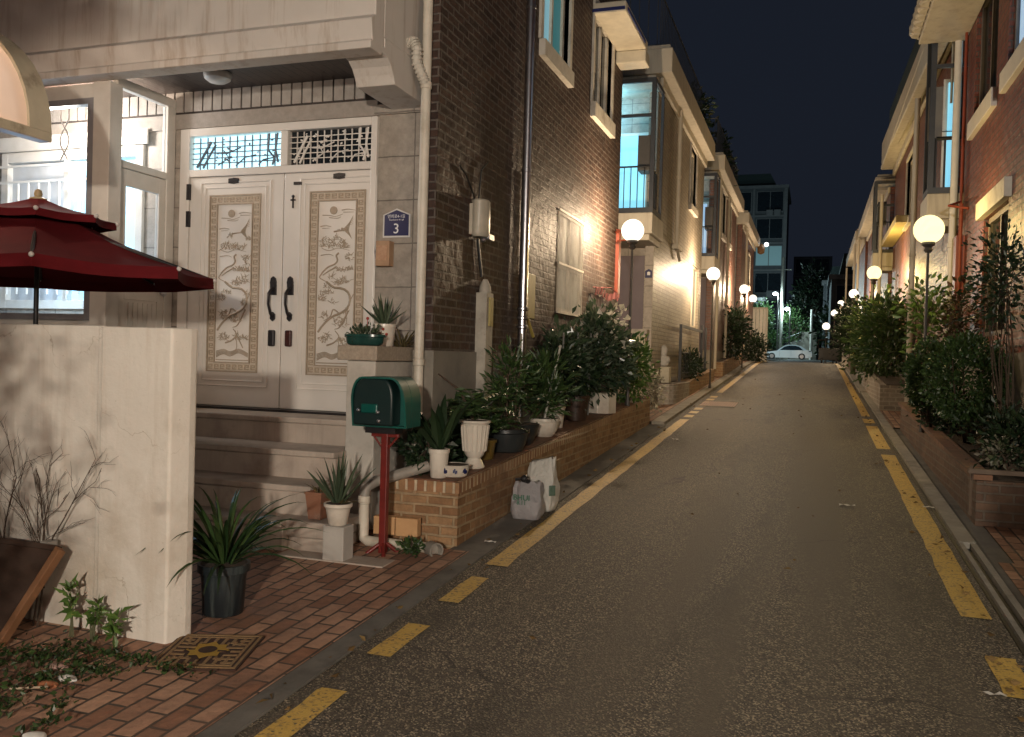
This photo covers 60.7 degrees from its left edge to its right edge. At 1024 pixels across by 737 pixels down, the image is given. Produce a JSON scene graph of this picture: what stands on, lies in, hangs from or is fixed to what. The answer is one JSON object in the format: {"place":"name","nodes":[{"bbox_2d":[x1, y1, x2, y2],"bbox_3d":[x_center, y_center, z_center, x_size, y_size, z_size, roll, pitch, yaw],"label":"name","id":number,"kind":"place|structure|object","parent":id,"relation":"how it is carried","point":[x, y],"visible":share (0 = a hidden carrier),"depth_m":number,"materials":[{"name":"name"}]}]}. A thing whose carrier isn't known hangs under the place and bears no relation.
{"place":"outdoors","nodes":[
{"label":"outdoors","id":0,"kind":"place"},
{"bbox_2d":[0,540,468,736],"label":"brick pavement","id":1,"kind":"structure","parent":0,"point":[296,615],"depth_m":4.13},
{"bbox_2d":[0,537,64,646],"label":"wooden board","id":2,"kind":"object","parent":1,"relation":"on","point":[27,568],"visible":0.94,"depth_m":4.25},
{"bbox_2d":[0,414,115,626],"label":"bare twig shrub","id":3,"kind":"object","parent":1,"relation":"on","point":[39,500],"visible":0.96,"depth_m":4.37,"materials":[{"name":"brown plant"}]},
{"bbox_2d":[53,572,83,637],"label":"weed","id":4,"kind":"object","parent":1,"relation":"on","point":[71,603],"visible":1,"depth_m":4.23,"materials":[{"name":"green plant"}]},
{"bbox_2d":[81,593,108,641],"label":"weed","id":5,"kind":"object","parent":1,"relation":"on","point":[98,611],"visible":0.99,"depth_m":4.18,"materials":[{"name":"green plant"}]},
{"bbox_2d":[0,324,197,643],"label":"garden wall","id":6,"kind":"structure","parent":1,"relation":"on","point":[125,397],"depth_m":4.28,"materials":[{"name":"beige paint"}]},
{"bbox_2d":[0,629,214,736],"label":"ground weeds","id":7,"kind":"object","parent":1,"relation":"on","point":[40,675],"visible":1,"depth_m":3.83,"materials":[{"name":"green plant"}]},
{"bbox_2d":[0,189,216,323],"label":"parasol","id":8,"kind":"object","parent":1,"relation":"on","point":[45,243],"visible":0.93,"depth_m":5.20,"materials":[{"name":"red fabric"}]},
{"bbox_2d":[101,605,134,648],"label":"weed","id":9,"kind":"object","parent":1,"relation":"on","point":[111,626],"visible":0.98,"depth_m":4.09,"materials":[{"name":"green plant"}]},
{"bbox_2d":[144,634,264,670],"bbox_3d":[-1.414,1.314,4.062,0.410,0.035,0.410,2,1,2],"label":"metal drain grate","id":10,"kind":"object","parent":1,"relation":"on","point":[212,652],"visible":0.98,"depth_m":4.04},
{"bbox_2d":[137,486,327,617],"bbox_3d":[-1.534,0.940,4.652,0.989,0.692,1.019,1,1,-26],"label":"potted plant","id":11,"kind":"object","parent":1,"relation":"on","point":[223,568],"visible":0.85,"depth_m":4.54,"materials":[{"name":"green plant"}]},
{"bbox_2d":[278,549,394,567],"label":"stone slab","id":12,"kind":"structure","parent":1,"relation":"on","point":[363,561],"depth_m":5.63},
{"bbox_2d":[322,524,353,561],"bbox_3d":[-1.123,1.127,5.645,0.150,0.235,0.135,2,1,19],"label":"concrete block","id":13,"kind":"object","parent":12,"relation":"on","point":[337,543],"depth_m":5.59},
{"bbox_2d":[307,446,375,525],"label":"potted plant","id":14,"kind":"object","parent":13,"relation":"on","point":[337,506],"visible":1,"depth_m":5.61,"materials":[{"name":"green plant"}]},
{"bbox_2d":[351,376,420,556],"bbox_3d":[-0.856,0.652,5.786,0.395,1.195,0.300,2,1,19],"label":"mailbox","id":15,"kind":"object","parent":12,"relation":"on","point":[385,408],"visible":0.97,"depth_m":5.71,"materials":[{"name":"green metal"}]},
{"bbox_2d":[354,378,399,425],"bbox_3d":[-0.883,0.217,5.726,0.285,0.305,0.123,2,1,19],"label":"door panel","id":16,"kind":"structure","parent":15,"relation":"in","point":[385,393],"depth_m":5.67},
{"bbox_2d":[395,516,420,537],"bbox_3d":[-0.712,1.085,5.993,0.160,0.125,0.070,2,1,16],"label":"loose brick","id":17,"kind":"object","parent":12,"relation":"on","point":[407,526],"visible":1,"depth_m":5.96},
{"bbox_2d":[358,461,442,555],"bbox_3d":[-0.757,0.948,5.913,0.505,0.592,0.509,1,1,-19],"label":"drain pipe","id":18,"kind":"object","parent":1,"relation":"on","point":[364,498],"visible":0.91,"depth_m":6.00,"materials":[{"name":"beige plastic"}]},
{"bbox_2d":[194,421,1023,736],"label":"ground","id":19,"kind":"structure","parent":0,"point":[454,561],"depth_m":4.95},
{"bbox_2d":[0,0,649,552],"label":"brick house","id":20,"kind":"structure","parent":19,"relation":"on","point":[478,140],"depth_m":7.38,"materials":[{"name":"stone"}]},
{"bbox_2d":[0,34,51,142],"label":"barrel awning","id":21,"kind":"object","parent":20,"relation":"attached to","point":[25,113],"visible":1,"depth_m":5.30,"materials":[{"name":"beige"}]},
{"bbox_2d":[0,79,175,327],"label":"glazed porch","id":22,"kind":"object","parent":20,"relation":"attached to","point":[103,173],"visible":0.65,"depth_m":7.70,"materials":[{"name":"white paint"}]},
{"bbox_2d":[0,128,148,308],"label":"inner window","id":23,"kind":"structure","parent":22,"relation":"in","point":[63,182],"depth_m":8.26,"materials":[{"name":"glass"}]},
{"bbox_2d":[118,168,166,327],"bbox_3d":[-3.172,-0.685,7.508,0.103,1.965,0.525,2,1,19],"label":"side door","id":24,"kind":"structure","parent":22,"relation":"in","point":[135,309],"depth_m":7.54,"materials":[{"name":"white paint"}]},
{"bbox_2d":[186,174,284,407],"bbox_3d":[-2.446,-0.677,7.639,0.991,2.010,0.136,2,1,19],"label":"door","id":25,"kind":"structure","parent":20,"relation":"in","point":[236,223],"depth_m":7.62,"materials":[{"name":"wood"}]},
{"bbox_2d":[299,484,331,519],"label":"potted plant","id":26,"kind":"object","parent":20,"relation":"on","point":[315,501],"visible":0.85,"depth_m":5.88,"materials":[{"name":"orange plant"}]},
{"bbox_2d":[280,170,376,411],"bbox_3d":[-1.552,-0.647,7.331,0.886,2.010,0.136,2,1,19],"label":"door","id":27,"kind":"structure","parent":20,"relation":"in","point":[326,242],"depth_m":7.35,"materials":[{"name":"wood"}]},
{"bbox_2d":[344,317,387,345],"bbox_3d":[-1.078,-0.272,6.443,0.335,0.217,0.235,2,1,19],"label":"planter box","id":28,"kind":"object","parent":20,"relation":"on","point":[364,337],"visible":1,"depth_m":6.38,"materials":[{"name":"plastic"}]},
{"bbox_2d":[360,294,405,346],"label":"potted plant","id":29,"kind":"object","parent":20,"relation":"on","point":[382,319],"visible":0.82,"depth_m":6.63,"materials":[{"name":"green plant"}]},
{"bbox_2d":[375,241,393,266],"bbox_3d":[-1.056,-0.936,7.127,0.161,0.207,0.092,2,1,19],"label":"notice box","id":30,"kind":"object","parent":20,"relation":"attached to","point":[384,253],"visible":1,"depth_m":7.08,"materials":[{"name":"brown wood"}]},
{"bbox_2d":[383,209,410,237],"bbox_3d":[-0.940,-1.187,7.126,0.245,0.235,0.020,2,1,19],"label":"house number sign","id":31,"kind":"object","parent":20,"relation":"attached to","point":[396,223],"visible":1,"depth_m":7.12,"materials":[{"name":"blue"}]},
{"bbox_2d":[538,0,573,87],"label":"window","id":32,"kind":"structure","parent":20,"relation":"in","point":[552,22],"depth_m":9.81,"materials":[{"name":"white paint"}]},
{"bbox_2d":[556,208,584,316],"bbox_3d":[0.680,-1.235,10.503,0.086,1.190,1.140,2,1,19],"label":"window","id":33,"kind":"structure","parent":20,"relation":"in","point":[570,271],"depth_m":10.45,"materials":[{"name":"white paint"}]},
{"bbox_2d":[590,0,615,138],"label":"window","id":34,"kind":"structure","parent":20,"relation":"in","point":[600,76],"depth_m":11.86,"materials":[{"name":"white paint"}]},
{"bbox_2d":[195,552,485,736],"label":"kerb","id":35,"kind":"structure","parent":19,"relation":"on","point":[233,723],"depth_m":4.03,"materials":[{"name":"concrete"}]},
{"bbox_2d":[388,396,649,548],"bbox_3d":[0.568,0.850,9.617,0.640,0.842,7.450,2,1,19],"label":"brick planter","id":36,"kind":"object","parent":19,"relation":"on","point":[451,512],"visible":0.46,"depth_m":6.69,"materials":[{"name":"brick"}]},
{"bbox_2d":[390,418,461,475],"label":"leafy plant","id":37,"kind":"object","parent":36,"relation":"in","point":[422,445],"visible":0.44,"depth_m":6.30,"materials":[{"name":"green plant"}]},
{"bbox_2d":[416,394,472,477],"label":"potted plant","id":38,"kind":"object","parent":36,"relation":"on","point":[437,434],"visible":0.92,"depth_m":6.11,"materials":[{"name":"green plant"}]},
{"bbox_2d":[446,391,500,462],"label":"leafy plant","id":39,"kind":"object","parent":36,"relation":"in","point":[462,456],"visible":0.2,"depth_m":6.82,"materials":[{"name":"green plant"}]},
{"bbox_2d":[438,373,517,468],"bbox_3d":[-0.265,0.398,6.546,0.625,0.705,0.597,1,1,-39],"label":"potted plant","id":40,"kind":"object","parent":36,"relation":"on","point":[474,433],"visible":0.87,"depth_m":6.51,"materials":[{"name":"green plant"}]},
{"bbox_2d":[459,405,526,459],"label":"potted plant","id":41,"kind":"object","parent":36,"relation":"on","point":[488,454],"visible":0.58,"depth_m":6.95,"materials":[{"name":"green plant"}]},
{"bbox_2d":[477,333,540,452],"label":"potted plant","id":42,"kind":"object","parent":36,"relation":"on","point":[511,440],"visible":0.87,"depth_m":7.33,"materials":[{"name":"green plant"}]},
{"bbox_2d":[491,333,545,445],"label":"potted plant","id":43,"kind":"object","parent":36,"relation":"on","point":[532,427],"visible":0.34,"depth_m":7.79,"materials":[{"name":"green plant"}]},
{"bbox_2d":[514,344,582,436],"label":"potted plant","id":44,"kind":"object","parent":36,"relation":"on","point":[548,426],"visible":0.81,"depth_m":8.31,"materials":[{"name":"green plant"}]},
{"bbox_2d":[532,335,582,428],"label":"potted plant","id":45,"kind":"object","parent":36,"relation":"on","point":[574,363],"visible":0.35,"depth_m":9.06,"materials":[{"name":"green plant"}]},
{"bbox_2d":[537,306,603,420],"bbox_3d":[0.643,-0.052,9.837,0.846,1.303,1.894,2,1,19],"label":"climbing shrub","id":46,"kind":"object","parent":36,"relation":"on","point":[571,334],"visible":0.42,"depth_m":9.62,"materials":[{"name":"green plant"}]},
{"bbox_2d":[552,337,614,420],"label":"potted plant","id":47,"kind":"object","parent":36,"relation":"on","point":[578,409],"visible":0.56,"depth_m":9.68,"materials":[{"name":"green plant"}]},
{"bbox_2d":[574,295,643,413],"bbox_3d":[1.091,-0.170,10.750,1.080,1.420,1.338,2,1,19],"label":"potted plant","id":48,"kind":"object","parent":36,"relation":"on","point":[611,341],"visible":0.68,"depth_m":10.48,"materials":[{"name":"green plant"}]},
{"bbox_2d":[621,219,643,405],"bbox_3d":[1.572,-0.742,11.616,0.300,2.480,0.300,2,1,19],"label":"street lamp","id":49,"kind":"object","parent":36,"relation":"on","point":[632,231],"visible":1,"depth_m":11.55,"materials":[{"name":"white"}]},
{"bbox_2d":[609,323,661,407],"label":"bright shrub","id":50,"kind":"object","parent":36,"relation":"on","point":[643,353],"visible":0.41,"depth_m":11.96,"materials":[{"name":"green plant"}]},
{"bbox_2d":[451,424,665,556],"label":"kerb","id":51,"kind":"structure","parent":19,"relation":"on","point":[503,529],"depth_m":8.17,"materials":[{"name":"concrete"}]},
{"bbox_2d":[510,475,544,519],"bbox_3d":[0.129,1.004,6.889,0.262,0.344,0.262,2,1,19],"label":"plastic bag","id":52,"kind":"object","parent":51,"relation":"on","point":[527,501],"visible":1,"depth_m":6.81,"materials":[{"name":"grey"}]},
{"bbox_2d":[527,456,559,511],"bbox_3d":[0.244,0.937,7.191,0.284,0.446,0.252,2,1,19],"label":"plastic bag","id":53,"kind":"object","parent":51,"relation":"on","point":[544,470],"visible":0.6,"depth_m":7.13,"materials":[{"name":"grey"}]},
{"bbox_2d":[615,0,714,407],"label":"row house","id":54,"kind":"structure","parent":19,"relation":"on","point":[667,152],"depth_m":15.44,"materials":[{"name":"grey brick"}]},
{"bbox_2d":[615,256,644,343],"bbox_3d":[1.624,-0.992,15.377,1.420,1.970,0.049,2,1,19],"label":"door","id":55,"kind":"structure","parent":54,"relation":"in","point":[638,261],"depth_m":15.18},
{"bbox_2d":[619,136,645,207],"bbox_3d":[1.806,-3.332,15.280,1.060,1.420,0.029,2,1,19],"label":"bay window","id":56,"kind":"structure","parent":54,"relation":"in","point":[629,144],"depth_m":15.18,"materials":[{"name":"blue"}]},
{"bbox_2d":[688,142,698,217],"bbox_3d":[3.940,-4.121,19.138,0.180,1.460,1.140,2,1,19],"label":"window","id":57,"kind":"structure","parent":54,"relation":"in","point":[693,209],"depth_m":19.57,"materials":[{"name":"white paint"}]},
{"bbox_2d":[658,369,713,404],"bbox_3d":[3.718,0.422,18.684,0.480,0.800,6.650,2,1,19],"label":"brick planter","id":58,"kind":"object","parent":19,"relation":"on","point":[683,389],"visible":0.53,"depth_m":16.63,"materials":[{"name":"brick"}]},
{"bbox_2d":[678,324,706,381],"bbox_3d":[3.967,-0.336,19.043,0.050,1.320,4.260,2,1,19],"label":"iron gate frame","id":59,"kind":"object","parent":58,"relation":"in","point":[681,352],"visible":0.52,"depth_m":17.82,"materials":[{"name":"black paint"}]},
{"bbox_2d":[652,359,779,424],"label":"kerb","id":60,"kind":"structure","parent":19,"relation":"on","point":[668,416],"depth_m":16.82,"materials":[{"name":"concrete"}]},
{"bbox_2d":[699,118,743,368],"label":"row house","id":61,"kind":"structure","parent":19,"relation":"on","point":[723,203],"depth_m":23.37,"materials":[{"name":"beige brick"}]},
{"bbox_2d":[714,353,741,375],"bbox_3d":[6.631,-0.130,26.800,0.360,0.778,7.000,2,1,19],"label":"brick planter","id":62,"kind":"object","parent":19,"relation":"on","point":[725,366],"visible":0.55,"depth_m":24.59,"materials":[{"name":"brick"}]},
{"bbox_2d":[722,301,758,363],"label":"dark shrub","id":63,"kind":"object","parent":62,"relation":"in","point":[736,324],"visible":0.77,"depth_m":26.47,"materials":[{"name":"green plant"}]},
{"bbox_2d":[733,210,768,360],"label":"row house","id":64,"kind":"structure","parent":19,"relation":"on","point":[747,240],"depth_m":31.90,"materials":[{"name":"beige brick"}]},
{"bbox_2d":[737,174,790,358],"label":"apartment block","id":65,"kind":"structure","parent":19,"relation":"on","point":[767,200],"depth_m":107.52,"materials":[{"name":"grey"}]},
{"bbox_2d":[754,273,780,292],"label":"window","id":66,"kind":"structure","parent":65,"relation":"in","point":[763,282],"depth_m":107.55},
{"bbox_2d":[755,245,781,265],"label":"window","id":67,"kind":"structure","parent":65,"relation":"in","point":[772,256],"depth_m":107.42,"materials":[{"name":"teal"}]},
{"bbox_2d":[756,218,782,238],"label":"window","id":68,"kind":"structure","parent":65,"relation":"in","point":[767,228],"depth_m":107.39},
{"bbox_2d":[757,191,783,211],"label":"window","id":69,"kind":"structure","parent":65,"relation":"in","point":[766,200],"depth_m":107.39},
{"bbox_2d":[772,309,816,359],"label":"retaining wall","id":70,"kind":"structure","parent":19,"relation":"on","point":[807,342],"depth_m":93.96,"materials":[{"name":"white paint"}]},
{"bbox_2d":[776,304,814,343],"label":"tree","id":71,"kind":"object","parent":19,"relation":"on","point":[793,330],"visible":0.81,"depth_m":95.27,"materials":[{"name":"green plant"}]},
{"bbox_2d":[783,257,830,338],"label":"tree","id":72,"kind":"object","parent":19,"relation":"on","point":[812,292],"visible":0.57,"depth_m":96.87,"materials":[{"name":"green plant"}]},
{"bbox_2d":[791,256,832,359],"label":"apartment block","id":73,"kind":"structure","parent":19,"relation":"on","point":[797,270],"depth_m":141.94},
{"bbox_2d":[827,253,852,361],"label":"dark house","id":74,"kind":"structure","parent":19,"relation":"on","point":[836,285],"depth_m":61.86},
{"bbox_2d":[843,229,867,350],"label":"row house","id":75,"kind":"structure","parent":19,"relation":"on","point":[851,260],"depth_m":32.40,"materials":[{"name":"beige brick"}]},
{"bbox_2d":[856,174,895,301],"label":"row house","id":76,"kind":"structure","parent":19,"relation":"on","point":[884,185],"depth_m":22.22,"materials":[{"name":"beige brick"}]},
{"bbox_2d":[855,366,910,410],"bbox_3d":[8.303,0.301,19.671,0.660,0.970,9.400,2,1,19],"label":"brick planter","id":77,"kind":"object","parent":19,"relation":"on","point":[883,392],"visible":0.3,"depth_m":15.48,"materials":[{"name":"brick"}]},
{"bbox_2d":[838,274,915,387],"bbox_3d":[8.052,-0.685,19.027,1.791,2.426,7.720,2,1,19],"label":"tall hedge","id":78,"kind":"object","parent":77,"relation":"in","point":[882,356],"visible":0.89,"depth_m":17.11,"materials":[{"name":"green plant"}]},
{"bbox_2d":[861,392,975,549],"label":"kerb","id":79,"kind":"structure","parent":19,"relation":"on","point":[957,529],"depth_m":8.26,"materials":[{"name":"concrete"}]},
{"bbox_2d":[877,35,968,401],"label":"row house","id":80,"kind":"structure","parent":19,"relation":"on","point":[916,148],"depth_m":13.68,"materials":[{"name":"beige brick"}]},
{"bbox_2d":[894,429,1012,562],"bbox_3d":[4.452,1.089,9.314,0.165,0.360,7.500,2,1,19],"label":"gutter","id":81,"kind":"object","parent":19,"relation":"on","point":[989,546],"visible":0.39,"depth_m":6.90,"materials":[{"name":"concrete"}]},
{"bbox_2d":[909,0,1023,441],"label":"brick house","id":82,"kind":"structure","parent":19,"relation":"on","point":[992,168],"depth_m":10.10,"materials":[{"name":"red brick"}]},
{"bbox_2d":[889,272,966,402],"bbox_3d":[5.523,-0.327,11.786,0.922,1.827,2.601,2,1,19],"label":"shrub","id":83,"kind":"object","parent":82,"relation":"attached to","point":[931,315],"visible":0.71,"depth_m":11.19,"materials":[{"name":"green plant"}]},
{"bbox_2d":[979,0,998,104],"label":"window","id":84,"kind":"structure","parent":82,"relation":"in","point":[990,8],"depth_m":10.51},
{"bbox_2d":[985,203,1008,336],"bbox_3d":[5.227,-1.020,9.327,0.060,1.350,1.350,2,1,19],"label":"window","id":85,"kind":"structure","parent":82,"relation":"in","point":[996,220],"depth_m":9.53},
{"bbox_2d":[958,542,1023,650],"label":"kerb","id":86,"kind":"structure","parent":19,"relation":"on","point":[1008,617],"depth_m":5.03,"materials":[{"name":"concrete"}]},
{"bbox_2d":[970,543,1023,627],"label":"kerb","id":87,"kind":"structure","parent":19,"relation":"on","point":[1013,603],"depth_m":5.26,"materials":[{"name":"concrete"}]},
{"bbox_2d":[234,360,1023,736],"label":"road","id":88,"kind":"structure","parent":0,"point":[650,606],"depth_m":4.66,"materials":[{"name":"asphalt"}]},
{"bbox_2d":[254,687,346,736],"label":"yellow marking","id":89,"kind":"object","parent":88,"relation":"on","point":[314,704],"visible":1,"depth_m":3.48,"materials":[{"name":"paint"}]},
{"bbox_2d":[367,623,428,656],"bbox_3d":[-0.552,1.330,4.300,0.131,0.021,0.440,2,1,19],"label":"yellow marking","id":90,"kind":"object","parent":88,"relation":"on","point":[390,646],"visible":1,"depth_m":4.28,"materials":[{"name":"paint"}]},
{"bbox_2d":[439,576,488,602],"bbox_3d":[-0.277,1.285,5.099,0.126,0.024,0.490,2,1,19],"label":"yellow marking","id":91,"kind":"object","parent":88,"relation":"on","point":[460,591],"visible":1,"depth_m":5.08,"materials":[{"name":"paint"}]},
{"bbox_2d":[486,419,688,566],"bbox_3d":[1.310,1.028,9.675,0.163,0.416,8.660,2,1,19],"label":"yellow marking","id":92,"kind":"object","parent":88,"relation":"on","point":[508,556],"visible":1,"depth_m":7.34,"materials":[{"name":"paint"}]},
{"bbox_2d":[255,379,1023,721],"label":"fallen leaves","id":93,"kind":"object","parent":88,"relation":"on","point":[1013,681],"visible":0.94,"depth_m":4.41,"materials":[{"name":"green plant"}]},
{"bbox_2d":[881,455,991,618],"bbox_3d":[3.478,1.184,7.540,0.167,0.288,5.990,2,1,19],"label":"yellow marking","id":94,"kind":"object","parent":88,"relation":"on","point":[951,574],"visible":0.97,"depth_m":6.04,"materials":[{"name":"paint"}]},
{"bbox_2d":[860,393,1023,654],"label":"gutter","id":95,"kind":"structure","parent":88,"relation":"on","point":[1018,643],"depth_m":5.81,"materials":[{"name":"grey concrete"}]},
{"bbox_2d":[985,656,1023,698],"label":"yellow marking","id":96,"kind":"object","parent":88,"relation":"on","point":[1008,670],"visible":1,"depth_m":3.96,"materials":[{"name":"paint"}]},
{"bbox_2d":[690,359,773,395],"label":"brick pavement","id":97,"kind":"structure","parent":0,"point":[716,378],"depth_m":22.54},
{"bbox_2d":[744,328,771,361],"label":"dark shrub","id":98,"kind":"object","parent":97,"relation":"on","point":[757,346],"visible":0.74,"depth_m":32.87,"materials":[{"name":"green plant"}]},
{"bbox_2d":[626,0,916,344],"label":"sky","id":99,"kind":"structure","parent":0,"point":[804,91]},
{"bbox_2d":[984,526,1023,563],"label":"brick pavement","id":100,"kind":"structure","parent":0,"point":[1010,541],"depth_m":6.35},
{"bbox_2d":[898,402,1023,530],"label":"brick planter","id":101,"kind":"object","parent":100,"relation":"on","point":[982,495],"visible":0.61,"depth_m":7.28,"materials":[{"name":"brick"}]},
{"bbox_2d":[913,215,944,431],"bbox_3d":[4.733,-0.511,10.002,0.330,2.485,0.330,2,1,19],"label":"street lamp","id":102,"kind":"object","parent":101,"relation":"on","point":[928,231],"visible":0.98,"depth_m":9.92,"materials":[{"name":"white"}]},
{"bbox_2d":[898,335,962,427],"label":"clipped bush","id":103,"kind":"object","parent":101,"relation":"in","point":[912,364],"visible":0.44,"depth_m":9.71,"materials":[{"name":"green plant"}]},
{"bbox_2d":[906,387,996,440],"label":"shrub","id":104,"kind":"object","parent":101,"relation":"in","point":[942,423],"visible":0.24,"depth_m":9.55,"materials":[{"name":"green plant"}]},
{"bbox_2d":[920,275,991,426],"bbox_3d":[5.153,-0.201,10.117,0.677,1.788,1.279,2,1,5],"label":"red leaf shrub","id":105,"kind":"object","parent":101,"relation":"on","point":[958,325],"visible":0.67,"depth_m":10.10,"materials":[{"name":"green plant"}]},
{"bbox_2d":[916,328,1011,442],"bbox_3d":[4.493,0.175,8.615,0.992,1.158,1.002,2,1,19],"label":"clipped bush","id":106,"kind":"object","parent":101,"relation":"in","point":[964,347],"visible":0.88,"depth_m":8.47,"materials":[{"name":"green plant"}]},
{"bbox_2d":[939,218,1023,441],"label":"tree","id":107,"kind":"object","parent":101,"relation":"in","point":[1012,260],"visible":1,"depth_m":7.79,"materials":[{"name":"green plant"}]},
{"bbox_2d":[952,395,1023,470],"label":"shrub","id":108,"kind":"object","parent":101,"relation":"in","point":[998,427],"visible":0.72,"depth_m":7.17,"materials":[{"name":"green plant"}]},
{"bbox_2d":[974,432,1023,470],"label":"shrub","id":109,"kind":"object","parent":101,"relation":"on","point":[997,462],"visible":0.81,"depth_m":7.00,"materials":[{"name":"green plant"}]},
{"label":"brick pavement","id":110,"kind":"structure","parent":0,"visible":0},
{"bbox_3d":[11.810,-0.238,30.042,0.600,0.851,9.500,2,1,19],"label":"brick planter","id":111,"kind":"object","parent":110,"relation":"on","visible":0},
{"bbox_2d":[825,289,867,369],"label":"tall hedge","id":112,"kind":"object","parent":111,"relation":"in","point":[839,331],"visible":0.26,"depth_m":27.32,"materials":[{"name":"green plant"}]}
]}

